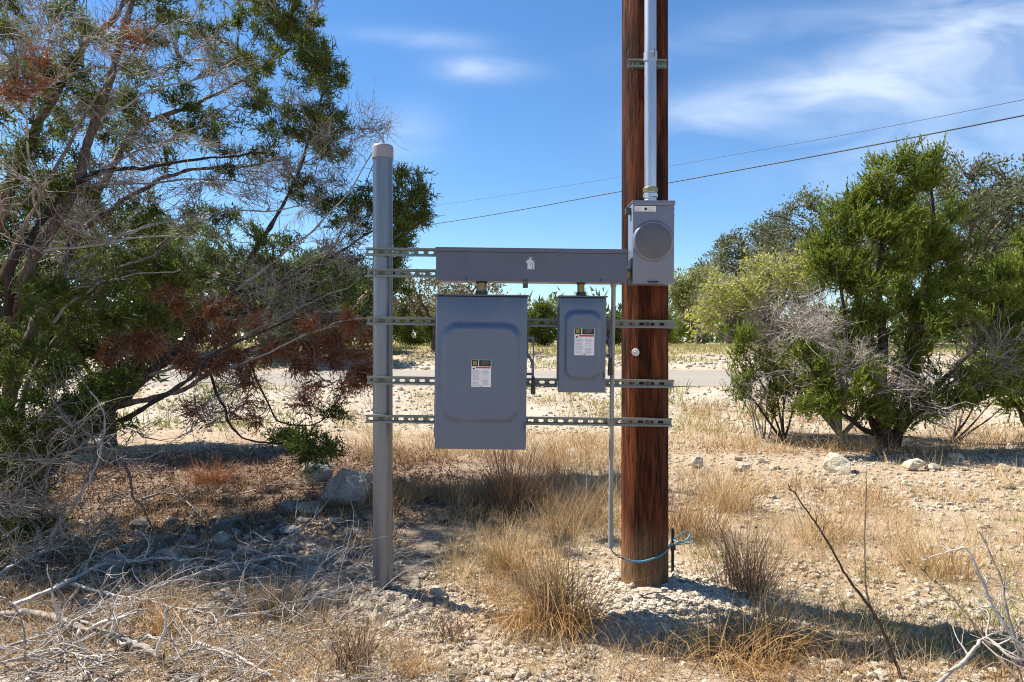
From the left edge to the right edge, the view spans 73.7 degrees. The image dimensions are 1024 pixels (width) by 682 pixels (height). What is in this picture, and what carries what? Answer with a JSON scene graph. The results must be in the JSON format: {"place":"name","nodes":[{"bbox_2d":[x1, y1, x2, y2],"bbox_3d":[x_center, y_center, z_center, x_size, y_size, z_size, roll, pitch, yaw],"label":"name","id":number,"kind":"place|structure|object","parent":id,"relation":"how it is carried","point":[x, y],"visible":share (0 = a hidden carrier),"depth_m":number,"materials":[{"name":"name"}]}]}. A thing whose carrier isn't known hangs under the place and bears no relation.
{"place":"outdoors","nodes":[
{"label":"outdoors","id":0,"kind":"place"},
{"bbox_2d":[23,370,973,385],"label":"road","id":1,"kind":"structure","parent":0,"point":[708,377],"depth_m":15.17,"materials":[{"name":"asphalt"}]},
{"bbox_2d":[0,341,1023,681],"bbox_3d":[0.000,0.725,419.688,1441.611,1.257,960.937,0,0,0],"label":"ground","id":2,"kind":"structure","parent":0,"point":[220,441],"depth_m":5.58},
{"bbox_2d":[0,186,77,382],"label":"juniper tree","id":3,"kind":"object","parent":2,"relation":"on","point":[4,244],"visible":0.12,"depth_m":8.27,"materials":[{"name":"green plant"}]},
{"bbox_2d":[0,507,112,588],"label":"fallen branch","id":4,"kind":"object","parent":2,"relation":"on","point":[17,563],"visible":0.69,"depth_m":3.86,"materials":[{"name":"grey wood"}]},
{"bbox_2d":[0,584,147,681],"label":"fallen branch","id":5,"kind":"object","parent":2,"relation":"on","point":[79,653],"visible":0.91,"depth_m":2.77,"materials":[{"name":"grey wood"}]},
{"bbox_2d":[0,564,185,680],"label":"fallen branch","id":6,"kind":"object","parent":2,"relation":"on","point":[135,645],"visible":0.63,"depth_m":2.98,"materials":[{"name":"grey wood"}]},
{"bbox_2d":[0,545,208,659],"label":"fallen branch","id":7,"kind":"object","parent":2,"relation":"on","point":[75,620],"visible":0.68,"depth_m":3.13,"materials":[{"name":"grey wood"}]},
{"bbox_2d":[0,200,213,446],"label":"juniper tree","id":8,"kind":"object","parent":2,"relation":"on","point":[84,350],"visible":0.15,"depth_m":8.25,"materials":[{"name":"green plant"}]},
{"bbox_2d":[100,552,130,575],"bbox_3d":[-2.262,1.278,3.897,0.153,0.135,0.187,0,0,-38],"label":"rock","id":9,"kind":"object","parent":2,"relation":"on","point":[111,558],"visible":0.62,"depth_m":3.84,"materials":[{"name":"grey stone"}]},
{"bbox_2d":[11,522,225,607],"bbox_3d":[-2.026,1.258,3.710,0.890,0.402,0.796,0,0,-13],"label":"fallen branch","id":10,"kind":"object","parent":2,"relation":"on","point":[96,567],"visible":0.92,"depth_m":3.79,"materials":[{"name":"grey wood"}]},
{"bbox_2d":[128,518,148,530],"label":"stone","id":11,"kind":"object","parent":2,"relation":"on","point":[140,525],"visible":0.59,"depth_m":4.77,"materials":[{"name":"grey stone"}]},
{"bbox_2d":[70,565,243,637],"bbox_3d":[-1.754,1.297,3.305,1.142,0.375,0.438,0,0,44],"label":"fallen branch","id":12,"kind":"object","parent":2,"relation":"on","point":[100,592],"visible":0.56,"depth_m":3.37,"materials":[{"name":"grey wood"}]},
{"bbox_2d":[145,553,171,566],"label":"stone","id":13,"kind":"object","parent":2,"relation":"on","point":[155,561],"visible":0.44,"depth_m":4.00,"materials":[{"name":"grey stone"}]},
{"bbox_2d":[122,563,204,640],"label":"grass tuft","id":14,"kind":"object","parent":2,"relation":"on","point":[159,619],"visible":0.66,"depth_m":3.07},
{"bbox_2d":[141,475,208,523],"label":"fallen branch","id":15,"kind":"object","parent":2,"relation":"on","point":[148,497],"visible":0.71,"depth_m":5.46,"materials":[{"name":"grey wood"}]},
{"bbox_2d":[176,450,252,488],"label":"grass tuft","id":16,"kind":"object","parent":2,"relation":"on","point":[211,478],"visible":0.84,"depth_m":6.29,"materials":[{"name":"brown plant"}]},
{"bbox_2d":[116,198,313,348],"bbox_3d":[-10.003,-2.217,23.526,6.584,5.498,5.400,0,0,0],"label":"juniper tree","id":17,"kind":"object","parent":2,"relation":"on","point":[201,244],"visible":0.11,"depth_m":23.01,"materials":[{"name":"green plant"}]},
{"bbox_2d":[209,531,229,547],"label":"rock","id":18,"kind":"object","parent":2,"relation":"on","point":[223,536],"visible":0.58,"depth_m":4.27,"materials":[{"name":"grey stone"}]},
{"bbox_2d":[154,592,287,681],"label":"fallen branch","id":19,"kind":"object","parent":2,"relation":"on","point":[191,650],"visible":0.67,"depth_m":2.81,"materials":[{"name":"grey wood"}]},
{"bbox_2d":[0,0,444,584],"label":"juniper tree","id":20,"kind":"object","parent":2,"relation":"on","point":[70,426],"visible":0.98,"depth_m":5.38,"materials":[{"name":"green plant"}]},
{"bbox_2d":[210,517,234,531],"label":"stone","id":21,"kind":"object","parent":2,"relation":"on","point":[220,522],"visible":0.58,"depth_m":4.76,"materials":[{"name":"grey stone"}]},
{"bbox_2d":[214,548,237,564],"bbox_3d":[-1.693,1.293,4.062,0.135,0.102,0.140,0,0,8],"label":"stone","id":22,"kind":"object","parent":2,"relation":"on","point":[227,553],"visible":0.5,"depth_m":4.01,"materials":[{"name":"grey stone"}]},
{"bbox_2d":[0,433,465,681],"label":"twig litter","id":23,"kind":"object","parent":2,"relation":"on","point":[12,648],"visible":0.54,"depth_m":3.09,"materials":[{"name":"wood"}]},
{"bbox_2d":[216,564,249,581],"bbox_3d":[-1.538,1.286,3.765,0.171,0.102,0.144,-7,-3,-25],"label":"stone","id":24,"kind":"object","parent":2,"relation":"on","point":[228,573],"visible":0.68,"depth_m":3.72,"materials":[{"name":"grey stone"}]},
{"bbox_2d":[195,606,333,681],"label":"fallen branch","id":25,"kind":"object","parent":2,"relation":"on","point":[264,673],"visible":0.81,"depth_m":2.65,"materials":[{"name":"grey wood"}]},
{"bbox_2d":[220,563,321,627],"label":"grass tuft","id":26,"kind":"object","parent":2,"relation":"on","point":[270,604],"visible":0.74,"depth_m":3.23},
{"bbox_2d":[150,515,401,590],"bbox_3d":[-1.300,1.276,3.925,1.437,0.559,0.531,0,0,-43],"label":"fallen branch","id":27,"kind":"object","parent":2,"relation":"on","point":[218,567],"visible":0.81,"depth_m":3.87,"materials":[{"name":"grey wood"}]},
{"bbox_2d":[270,563,295,575],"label":"stone","id":28,"kind":"object","parent":2,"relation":"on","point":[287,568],"visible":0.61,"depth_m":3.83,"materials":[{"name":"grey stone"}]},
{"bbox_2d":[276,499,300,514],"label":"rock","id":29,"kind":"object","parent":2,"relation":"on","point":[285,504],"visible":0.56,"depth_m":4.99,"materials":[{"name":"grey stone"}]},
{"bbox_2d":[252,487,329,551],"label":"fallen branch","id":30,"kind":"object","parent":2,"relation":"on","point":[313,519],"visible":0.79,"depth_m":4.49,"materials":[{"name":"grey wood"}]},
{"bbox_2d":[214,251,372,358],"bbox_3d":[-6.717,-1.039,21.379,5.207,3.635,4.279,0,0,0],"label":"juniper tree","id":31,"kind":"object","parent":2,"relation":"on","point":[356,288],"visible":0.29,"depth_m":20.79,"materials":[{"name":"green plant"}]},
{"bbox_2d":[0,444,593,643],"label":"needle litter","id":32,"kind":"object","parent":2,"relation":"on","point":[175,466],"visible":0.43,"depth_m":5.66,"materials":[{"name":"plant"}]},
{"bbox_2d":[240,453,353,494],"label":"fallen branch","id":33,"kind":"object","parent":2,"relation":"on","point":[290,482],"visible":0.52,"depth_m":6.05,"materials":[{"name":"grey wood"}]},
{"bbox_2d":[295,501,323,514],"bbox_3d":[-1.471,1.218,4.961,0.212,0.088,0.174,0,0,0],"label":"rock","id":34,"kind":"object","parent":2,"relation":"on","point":[300,505],"visible":0.8,"depth_m":4.92,"materials":[{"name":"stone"}]},
{"bbox_2d":[300,565,327,578],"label":"stone","id":35,"kind":"object","parent":2,"relation":"on","point":[310,568],"visible":0.55,"depth_m":3.81,"materials":[{"name":"stone"}]},
{"bbox_2d":[227,499,405,638],"bbox_3d":[-0.934,1.155,3.304,0.790,0.670,0.783,0,0,0],"label":"fallen branch","id":36,"kind":"object","parent":2,"relation":"on","point":[303,599],"visible":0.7,"depth_m":3.24,"materials":[{"name":"grey wood"}]},
{"bbox_2d":[302,458,332,484],"bbox_3d":[-1.815,1.241,6.397,0.282,0.291,0.244,0,0,0],"label":"rock","id":37,"kind":"object","parent":2,"relation":"on","point":[325,473],"visible":0.62,"depth_m":6.32,"materials":[{"name":"grey stone"}]},
{"bbox_2d":[226,520,422,613],"bbox_3d":[-0.881,1.156,3.529,0.541,0.443,1.234,0,0,34],"label":"fallen branch","id":38,"kind":"object","parent":2,"relation":"on","point":[332,574],"visible":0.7,"depth_m":3.57,"materials":[{"name":"grey wood"}]},
{"bbox_2d":[298,244,372,342],"bbox_3d":[-6.706,-1.597,25.065,3.882,4.246,3.347,0,0,-23],"label":"juniper tree","id":39,"kind":"object","parent":2,"relation":"on","point":[370,301],"depth_m":24.75,"materials":[{"name":"green plant"}]},
{"bbox_2d":[280,601,394,673],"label":"grass tuft","id":40,"kind":"object","parent":2,"relation":"on","point":[349,657],"visible":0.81,"depth_m":2.73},
{"bbox_2d":[317,468,372,507],"bbox_3d":[-1.244,1.131,5.038,0.421,0.386,0.256,0,0,0],"label":"rock","id":41,"kind":"object","parent":2,"relation":"on","point":[342,482],"visible":0.81,"depth_m":4.97,"materials":[{"name":"grey stone"}]},
{"bbox_2d":[350,600,374,611],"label":"rock","id":42,"kind":"object","parent":2,"relation":"on","point":[368,606],"visible":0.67,"depth_m":3.24,"materials":[{"name":"yellow stone"}]},
{"bbox_2d":[341,313,410,347],"bbox_3d":[-6.023,-0.668,26.842,3.986,2.497,3.042,0,0,0],"label":"juniper tree","id":43,"kind":"object","parent":2,"relation":"on","point":[397,329],"visible":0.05,"depth_m":26.78,"materials":[{"name":"green plant"}]},
{"bbox_2d":[369,604,388,625],"bbox_3d":[-0.610,1.280,3.157,0.079,0.134,0.090,0,0,-29],"label":"rock","id":44,"kind":"object","parent":2,"relation":"on","point":[376,610],"visible":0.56,"depth_m":3.14,"materials":[{"name":"yellow stone"}]},
{"bbox_2d":[372,143,393,589],"bbox_3d":[-0.668,0.152,3.530,0.109,2.335,0.109,0,0,0],"label":"steel post","id":45,"kind":"object","parent":2,"relation":"on","point":[382,155],"visible":0.93,"depth_m":3.49,"materials":[{"name":"grey metal"}]},
{"bbox_2d":[365,247,435,256],"bbox_3d":[0.038,-0.444,3.467,1.560,0.043,0.021,1,0,0],"label":"strut channel","id":46,"kind":"object","parent":45,"relation":"attached to","point":[381,251],"visible":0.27,"depth_m":3.46,"materials":[{"name":"metal"}]},
{"bbox_2d":[435,247,628,287],"bbox_3d":[0.095,-0.351,3.373,0.932,0.193,0.169,1,0,0],"label":"wireway","id":47,"kind":"object","parent":46,"relation":"attached to","point":[525,267],"visible":1,"depth_m":3.30,"materials":[{"name":"grey metal"}]},
{"bbox_2d":[608,283,615,548],"bbox_3d":[0.500,0.375,3.407,0.034,1.333,0.100,0,0,0],"label":"ground conduit","id":48,"kind":"object","parent":47,"relation":"hanging from","point":[611,421],"visible":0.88,"depth_m":3.42,"materials":[{"name":"grey plastic"}]},
{"bbox_2d":[367,268,435,277],"bbox_3d":[0.041,-0.337,3.467,1.553,0.043,0.021,1,0,0],"label":"strut channel","id":49,"kind":"object","parent":45,"relation":"attached to","point":[379,272],"visible":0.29,"depth_m":3.46,"materials":[{"name":"metal"}]},
{"bbox_2d":[365,414,671,426],"bbox_3d":[0.035,0.404,3.467,1.554,0.043,0.021,1,0,0],"label":"strut channel","id":50,"kind":"object","parent":45,"relation":"attached to","point":[381,418],"visible":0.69,"depth_m":3.46,"materials":[{"name":"metal"}]},
{"bbox_2d":[367,376,673,387],"bbox_3d":[0.043,0.208,3.467,1.558,0.043,0.021,1,0,0],"label":"strut channel","id":51,"kind":"object","parent":45,"relation":"attached to","point":[636,384],"visible":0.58,"depth_m":3.46,"materials":[{"name":"metal"}]},
{"bbox_2d":[367,316,674,327],"bbox_3d":[0.044,-0.094,3.467,1.561,0.043,0.021,1,0,0],"label":"strut channel","id":52,"kind":"object","parent":45,"relation":"attached to","point":[647,323],"visible":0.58,"depth_m":3.46,"materials":[{"name":"metal"}]},
{"bbox_2d":[434,294,535,449],"bbox_3d":[-0.129,0.147,3.339,0.486,0.738,0.233,1,0,0],"label":"disconnect switch","id":53,"kind":"object","parent":52,"relation":"attached to","point":[482,355],"visible":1,"depth_m":3.24,"materials":[{"name":"grey metal"}]},
{"bbox_2d":[435,296,527,449],"bbox_3d":[-0.147,0.152,3.252,0.435,0.727,0.052,1,0,0],"label":"door","id":54,"kind":"structure","parent":53,"relation":"in","point":[468,328],"depth_m":3.24,"materials":[{"name":"grey metal"}]},
{"bbox_2d":[476,281,487,293],"bbox_3d":[-0.149,-0.257,3.360,0.059,0.070,0.059,0,0,0],"label":"pipe nipple","id":55,"kind":"object","parent":53,"relation":"attached to","point":[481,287],"visible":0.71,"depth_m":3.34,"materials":[{"name":"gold metal"}]},
{"bbox_2d":[556,295,612,392],"bbox_3d":[0.354,0.015,3.354,0.270,0.466,0.203,1,0,0],"label":"disconnect switch","id":56,"kind":"object","parent":52,"relation":"attached to","point":[582,338],"visible":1,"depth_m":3.27,"materials":[{"name":"grey metal"}]},
{"bbox_2d":[558,298,605,392],"bbox_3d":[0.338,0.020,3.282,0.226,0.455,0.052,1,0,0],"label":"door","id":57,"kind":"structure","parent":56,"relation":"in","point":[576,373],"depth_m":3.28,"materials":[{"name":"grey metal"}]},
{"bbox_2d":[393,302,434,345],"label":"juniper tree","id":58,"kind":"object","parent":2,"relation":"on","point":[407,336],"visible":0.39,"depth_m":29.54,"materials":[{"name":"green plant"}]},
{"bbox_2d":[379,636,456,680],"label":"grass tuft","id":59,"kind":"object","parent":2,"relation":"on","point":[417,665],"visible":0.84,"depth_m":2.68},
{"bbox_2d":[429,585,445,597],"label":"rock","id":60,"kind":"object","parent":2,"relation":"on","point":[439,590],"visible":0.78,"depth_m":3.46,"materials":[{"name":"stone"}]},
{"bbox_2d":[371,257,511,351],"bbox_3d":[-2.606,-1.147,23.989,5.255,3.410,4.187,0,0,0],"label":"oak tree","id":61,"kind":"object","parent":2,"relation":"on","point":[426,305],"visible":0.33,"depth_m":23.23,"materials":[{"name":"green plant"}]},
{"bbox_2d":[408,587,504,645],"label":"grass tuft","id":62,"kind":"object","parent":2,"relation":"on","point":[449,630],"visible":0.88,"depth_m":3.00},
{"bbox_2d":[432,507,558,579],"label":"grass tuft","id":63,"kind":"object","parent":2,"relation":"on","point":[503,553],"visible":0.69,"depth_m":3.92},
{"bbox_2d":[449,429,570,516],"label":"grass tuft","id":64,"kind":"object","parent":2,"relation":"on","point":[511,492],"visible":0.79,"depth_m":5.32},
{"bbox_2d":[2,286,1020,342],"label":"distant wood","id":65,"kind":"object","parent":2,"relation":"on","point":[708,339],"visible":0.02,"depth_m":69.03,"materials":[{"name":"green plant"}]},
{"bbox_2d":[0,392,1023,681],"bbox_3d":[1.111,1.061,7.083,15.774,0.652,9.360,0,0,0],"label":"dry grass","id":66,"kind":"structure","parent":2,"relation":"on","point":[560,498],"depth_m":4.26,"materials":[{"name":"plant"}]},
{"bbox_2d":[0,352,1023,681],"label":"gravel","id":67,"kind":"structure","parent":2,"relation":"on","point":[398,586],"depth_m":3.51,"materials":[{"name":"gravel"}]},
{"bbox_2d":[1,342,1023,432],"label":"verge grass","id":68,"kind":"structure","parent":2,"relation":"on","point":[950,347],"depth_m":12.00,"materials":[{"name":"plant"}]},
{"bbox_2d":[457,556,586,646],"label":"grass tuft","id":69,"kind":"object","parent":2,"relation":"on","point":[514,621],"visible":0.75,"depth_m":3.04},
{"bbox_2d":[527,297,556,346],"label":"juniper tree","id":70,"kind":"object","parent":2,"relation":"on","point":[541,310],"visible":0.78,"depth_m":28.79,"materials":[{"name":"green plant"}]},
{"bbox_2d":[452,504,678,680],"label":"grass tuft","id":71,"kind":"object","parent":2,"relation":"on","point":[582,618],"visible":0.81,"depth_m":3.05,"materials":[{"name":"plant"}]},
{"bbox_2d":[606,311,621,345],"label":"juniper tree","id":72,"kind":"object","parent":2,"relation":"on","point":[618,335],"visible":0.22,"depth_m":29.71,"materials":[{"name":"green plant"}]},
{"bbox_2d":[621,0,668,586],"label":"utility pole","id":73,"kind":"object","parent":2,"relation":"on","point":[644,472],"visible":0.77,"depth_m":3.50,"materials":[{"name":"brown wood"}]},
{"bbox_2d":[627,58,666,69],"bbox_3d":[0.682,-1.401,3.461,0.195,0.042,0.049,1,0,0],"label":"strut bracket","id":74,"kind":"object","parent":73,"relation":"attached to","point":[637,64],"visible":0.64,"depth_m":3.45,"materials":[{"name":"metal"}]},
{"bbox_2d":[625,200,674,285],"bbox_3d":[0.676,-0.472,3.370,0.230,0.413,0.174,0,0,0],"label":"meter socket","id":75,"kind":"object","parent":73,"relation":"attached to","point":[651,242],"visible":1,"depth_m":3.30,"materials":[{"name":"grey metal"}]},
{"bbox_2d":[643,0,657,199],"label":"riser conduit","id":76,"kind":"object","parent":73,"relation":"attached to","point":[650,190],"visible":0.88,"depth_m":3.38,"materials":[{"name":"grey metal"}]},
{"bbox_2d":[611,531,693,562],"bbox_3d":[0.765,1.076,3.555,0.587,0.084,0.128,0,0,-37],"label":"ground wire","id":77,"kind":"object","parent":73,"relation":"attached to","point":[665,551],"visible":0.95,"depth_m":3.55,"materials":[{"name":"grey metal"}]},
{"bbox_2d":[405,537,949,681],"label":"mound gravel","id":78,"kind":"structure","parent":2,"relation":"on","point":[662,602],"depth_m":3.29,"materials":[{"name":"yellow white-grey limestone gravel"}]},
{"bbox_2d":[668,314,708,343],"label":"juniper tree","id":79,"kind":"object","parent":2,"relation":"on","point":[683,329],"visible":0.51,"depth_m":43.31,"materials":[{"name":"green plant"}]},
{"bbox_2d":[668,263,728,344],"bbox_3d":[9.170,-1.801,34.016,4.076,4.412,3.761,0,0,42],"label":"oak tree","id":80,"kind":"object","parent":2,"relation":"on","point":[682,289],"visible":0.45,"depth_m":33.56,"materials":[{"name":"green plant"}]},
{"bbox_2d":[668,465,765,545],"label":"grass tuft","id":81,"kind":"object","parent":2,"relation":"on","point":[687,515],"visible":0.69,"depth_m":4.51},
{"bbox_2d":[685,454,777,514],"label":"grass tuft","id":82,"kind":"object","parent":2,"relation":"on","point":[725,500],"visible":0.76,"depth_m":5.25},
{"bbox_2d":[718,274,761,344],"bbox_3d":[11.503,-1.650,36.050,3.619,4.119,2.881,0,0,0],"label":"oak tree","id":83,"kind":"object","parent":2,"relation":"on","point":[734,327],"visible":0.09,"depth_m":35.83,"materials":[{"name":"green plant"}]},
{"bbox_2d":[713,320,778,344],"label":"juniper tree","id":84,"kind":"object","parent":2,"relation":"on","point":[726,326],"visible":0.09,"depth_m":41.99,"materials":[{"name":"green plant"}]},
{"bbox_2d":[643,565,855,681],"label":"grass tuft","id":85,"kind":"object","parent":2,"relation":"on","point":[712,636],"visible":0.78,"depth_m":2.80,"materials":[{"name":"plant"}]},
{"bbox_2d":[676,502,830,601],"bbox_3d":[1.231,1.064,3.516,0.839,0.508,0.866,0,0,0],"label":"grass tuft","id":86,"kind":"object","parent":2,"relation":"on","point":[750,578],"visible":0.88,"depth_m":3.53,"materials":[{"name":"plant"}]},
{"bbox_2d":[717,358,791,438],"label":"bare shrub","id":87,"kind":"object","parent":2,"relation":"on","point":[762,433],"visible":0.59,"depth_m":8.96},
{"bbox_2d":[689,214,834,342],"bbox_3d":[14.830,-3.363,39.855,9.202,7.715,7.507,0,0,0],"label":"oak tree","id":88,"kind":"object","parent":2,"relation":"on","point":[724,257],"visible":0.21,"depth_m":39.59,"materials":[{"name":"green plant"}]},
{"bbox_2d":[716,312,839,440],"bbox_3d":[3.500,0.471,8.846,1.648,1.741,0.994,0,0,-25],"label":"juniper bush","id":89,"kind":"object","parent":2,"relation":"on","point":[740,337],"visible":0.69,"depth_m":8.73,"materials":[{"name":"green plant"}]},
{"bbox_2d":[676,564,893,681],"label":"grass tuft","id":90,"kind":"object","parent":2,"relation":"on","point":[797,646],"visible":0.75,"depth_m":2.78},
{"bbox_2d":[746,480,892,546],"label":"grass tuft","id":91,"kind":"object","parent":2,"relation":"on","point":[815,530],"visible":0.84,"depth_m":4.51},
{"bbox_2d":[823,452,850,474],"bbox_3d":[3.263,1.220,6.808,0.247,0.216,0.229,0,0,39],"label":"rock","id":92,"kind":"object","parent":2,"relation":"on","point":[834,463],"visible":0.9,"depth_m":6.75,"materials":[{"name":"white stone"}]},
{"bbox_2d":[785,484,902,678],"bbox_3d":[1.282,0.944,2.614,0.465,0.787,0.073,0,0,-4],"label":"dead stem","id":93,"kind":"object","parent":2,"relation":"on","point":[895,662],"visible":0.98,"depth_m":2.62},
{"bbox_2d":[862,471,872,608],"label":"dead stem","id":94,"kind":"object","parent":93,"relation":"attached to","point":[865,584],"visible":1,"depth_m":2.64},
{"bbox_2d":[671,233,1022,433],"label":"deciduous shrub","id":95,"kind":"object","parent":2,"relation":"on","point":[738,291],"visible":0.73,"depth_m":9.22,"materials":[{"name":"plant"}]},
{"bbox_2d":[743,146,1023,343],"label":"oak tree","id":96,"kind":"object","parent":2,"relation":"on","point":[1000,199],"visible":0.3,"depth_m":28.57,"materials":[{"name":"green plant"}]},
{"bbox_2d":[754,131,1023,448],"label":"juniper tree","id":97,"kind":"object","parent":2,"relation":"on","point":[892,218],"visible":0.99,"depth_m":8.06,"materials":[{"name":"green plant"}]},
{"bbox_2d":[902,458,925,470],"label":"rock","id":98,"kind":"object","parent":2,"relation":"on","point":[914,464],"visible":0.95,"depth_m":6.92,"materials":[{"name":"white stone"}]},
{"bbox_2d":[855,507,1023,585],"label":"grass tuft","id":99,"kind":"object","parent":2,"relation":"on","point":[933,564],"visible":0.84,"depth_m":3.88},
{"bbox_2d":[921,566,1018,679],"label":"dead stem","id":100,"kind":"object","parent":2,"relation":"on","point":[1004,663],"visible":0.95,"depth_m":2.64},
{"bbox_2d":[936,193,1022,340],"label":"oak tree","id":101,"kind":"object","parent":2,"relation":"on","point":[1013,230],"visible":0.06,"depth_m":32.12,"materials":[{"name":"green plant"}]},
{"bbox_2d":[936,596,1023,681],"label":"dead stem","id":102,"kind":"object","parent":2,"relation":"on","point":[963,662],"visible":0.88,"depth_m":2.55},
{"bbox_2d":[918,542,1023,659],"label":"dead stem","id":103,"kind":"object","parent":102,"relation":"attached to","point":[989,598],"visible":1,"depth_m":2.37,"materials":[{"name":"grey wood"}]},
{"bbox_2d":[976,516,1023,663],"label":"dead stem","id":104,"kind":"object","parent":102,"relation":"attached to","point":[1004,589],"visible":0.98,"depth_m":2.51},
{"bbox_2d":[948,357,1023,443],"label":"bare shrub","id":105,"kind":"object","parent":2,"relation":"on","point":[1012,384],"visible":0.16,"depth_m":8.61,"materials":[{"name":"grey plant"}]},
{"bbox_2d":[952,218,1023,426],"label":"juniper tree","id":106,"kind":"object","parent":2,"relation":"on","point":[1014,400],"visible":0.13,"depth_m":9.17,"materials":[{"name":"green plant"}]},
{"bbox_2d":[0,0,1023,340],"label":"sky","id":107,"kind":"structure","parent":0,"point":[500,98],"materials":[{"name":"blue"}]},
{"bbox_2d":[268,115,1023,247],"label":"overhead line","id":108,"kind":"object","parent":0,"point":[758,166],"visible":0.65,"depth_m":22.41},
{"bbox_2d":[317,99,1023,219],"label":"overhead line","id":109,"kind":"object","parent":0,"point":[774,147],"visible":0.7,"depth_m":26.44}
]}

